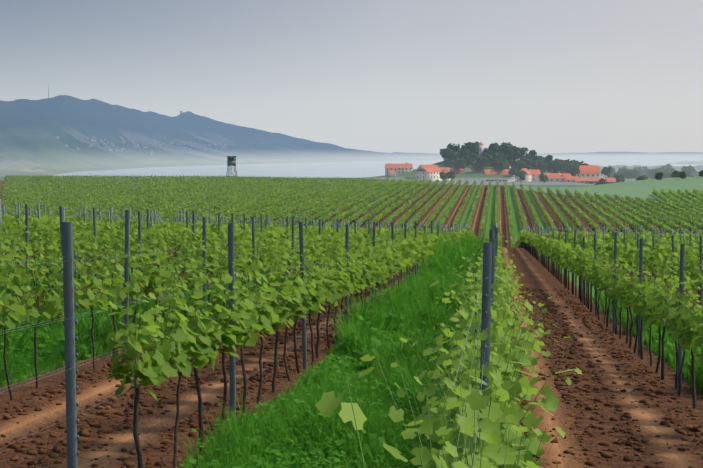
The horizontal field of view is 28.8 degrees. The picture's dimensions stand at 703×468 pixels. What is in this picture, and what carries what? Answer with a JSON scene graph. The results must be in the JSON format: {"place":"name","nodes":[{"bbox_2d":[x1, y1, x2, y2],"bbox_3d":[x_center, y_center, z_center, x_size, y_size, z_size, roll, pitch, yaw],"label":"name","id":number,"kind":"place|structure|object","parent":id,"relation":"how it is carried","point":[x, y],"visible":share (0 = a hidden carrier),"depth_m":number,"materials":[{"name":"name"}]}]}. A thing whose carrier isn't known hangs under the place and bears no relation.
{"place":"outdoors","nodes":[
{"label":"outdoors","id":0,"kind":"place"},
{"bbox_2d":[0,0,702,152],"bbox_3d":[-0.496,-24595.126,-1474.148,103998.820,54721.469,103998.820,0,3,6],"label":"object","id":1,"kind":"object","parent":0,"point":[537,76],"visible":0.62,"depth_m":51146.42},
{"bbox_2d":[0,155,702,467],"bbox_3d":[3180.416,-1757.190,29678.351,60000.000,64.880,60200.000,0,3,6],"label":"ground","id":2,"kind":"structure","parent":0,"point":[154,426],"depth_m":16.79,"materials":[{"name":"brown soil"}]},
{"bbox_2d":[226,166,236,175],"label":"watchtower legs","id":3,"kind":"object","parent":2,"relation":"on","point":[228,172],"visible":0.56,"depth_m":496.77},
{"bbox_2d":[227,156,235,165],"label":"watchtower cabin","id":4,"kind":"object","parent":3,"relation":"on","point":[231,163],"visible":0.88,"depth_m":496.53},
{"bbox_2d":[0,231,702,467],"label":"grass","id":5,"kind":"structure","parent":2,"relation":"on","point":[294,424],"depth_m":17.39,"materials":[{"name":"green plant"}]},
{"bbox_2d":[0,266,702,467],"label":"soil clods","id":6,"kind":"object","parent":2,"relation":"on","point":[107,412],"visible":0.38,"depth_m":15.49,"materials":[{"name":"brown soil"}]},
{"bbox_2d":[0,175,702,275],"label":"vineyard posts","id":7,"kind":"object","parent":2,"relation":"on","point":[109,214],"visible":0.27,"depth_m":275.57,"materials":[{"name":"metal"}]},
{"bbox_2d":[0,175,702,311],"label":"vine","id":8,"kind":"object","parent":7,"relation":"on","point":[561,253],"depth_m":257.79,"materials":[{"name":"green plant"}]},
{"bbox_2d":[0,210,702,467],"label":"trellis wires","id":9,"kind":"object","parent":2,"relation":"on","point":[218,316],"visible":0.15,"depth_m":9.65,"materials":[{"name":"silver metal"}]},
{"bbox_2d":[0,218,702,467],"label":"vine","id":10,"kind":"object","parent":2,"relation":"on","point":[249,314],"depth_m":16.79,"materials":[{"name":"green plant"}]},
{"bbox_2d":[0,220,702,467],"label":"vine shoots","id":11,"kind":"object","parent":10,"relation":"attached to","point":[420,440],"visible":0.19,"depth_m":12.37,"materials":[{"name":"green plant"}]},
{"bbox_2d":[315,240,581,467],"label":"young vine leaves","id":12,"kind":"object","parent":11,"relation":"attached to","point":[492,433],"visible":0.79,"depth_m":7.67,"materials":[{"name":"green plant"}]},
{"bbox_2d":[25,204,701,467],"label":"vineyard posts","id":13,"kind":"object","parent":2,"relation":"on","point":[489,249],"visible":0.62,"depth_m":13.19,"materials":[{"name":"grey metal"}]},
{"bbox_2d":[479,145,483,154],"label":"chapel walls","id":14,"kind":"structure","parent":2,"relation":"on","point":[481,147],"depth_m":1294.13,"materials":[{"name":"white paint"}]},
{"bbox_2d":[385,142,615,180],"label":"roofs","id":15,"kind":"structure","parent":2,"relation":"on","point":[589,169],"depth_m":1167.22,"materials":[{"name":"orange tile"}]},
{"bbox_2d":[652,189,702,205],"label":"foliage","id":16,"kind":"object","parent":2,"relation":"on","point":[697,195],"visible":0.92,"depth_m":383.06,"materials":[{"name":"green plant"}]},
{"bbox_3d":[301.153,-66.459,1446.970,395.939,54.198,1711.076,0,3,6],"label":"tree trunks","id":17,"kind":"object","parent":2,"relation":"on","visible":0},
{"bbox_2d":[439,141,702,184],"bbox_3d":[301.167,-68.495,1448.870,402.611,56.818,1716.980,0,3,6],"label":"trees","id":18,"kind":"object","parent":17,"relation":"attached to","point":[497,156],"visible":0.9,"depth_m":1261.61,"materials":[{"name":"green plant"}]},
{"bbox_2d":[0,95,702,176],"bbox_3d":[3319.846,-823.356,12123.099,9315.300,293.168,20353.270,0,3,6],"label":"palava hills","id":19,"kind":"structure","parent":0,"point":[26,127],"depth_m":5724.92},
{"bbox_2d":[42,136,262,154],"bbox_3d":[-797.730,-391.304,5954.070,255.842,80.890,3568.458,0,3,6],"label":"distant town","id":20,"kind":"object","parent":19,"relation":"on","point":[133,143],"depth_m":5590.39},
{"bbox_2d":[48,153,702,177],"bbox_3d":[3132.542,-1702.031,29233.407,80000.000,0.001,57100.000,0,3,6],"label":"lake","id":21,"kind":"structure","parent":0,"point":[361,169],"depth_m":4168.38,"materials":[{"name":"liquid"}]},
{"bbox_2d":[385,162,615,182],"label":"building walls","id":22,"kind":"structure","parent":0,"point":[420,174],"depth_m":1168.19,"materials":[{"name":"beige paint"}]},
{"bbox_2d":[387,168,598,182],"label":"windows","id":23,"kind":"structure","parent":22,"relation":"in","point":[482,170],"depth_m":1169.47,"materials":[{"name":"black glass"}]},
{"bbox_2d":[506,164,514,181],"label":"hill road","id":24,"kind":"structure","parent":0,"point":[510,180],"depth_m":1204.21,"materials":[{"name":"grey"}]},
{"bbox_2d":[576,161,702,177],"bbox_3d":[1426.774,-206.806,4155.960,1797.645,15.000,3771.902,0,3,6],"label":"shore land","id":25,"kind":"structure","parent":0,"point":[697,168],"depth_m":3645.12,"materials":[{"name":"grey"}]}
]}

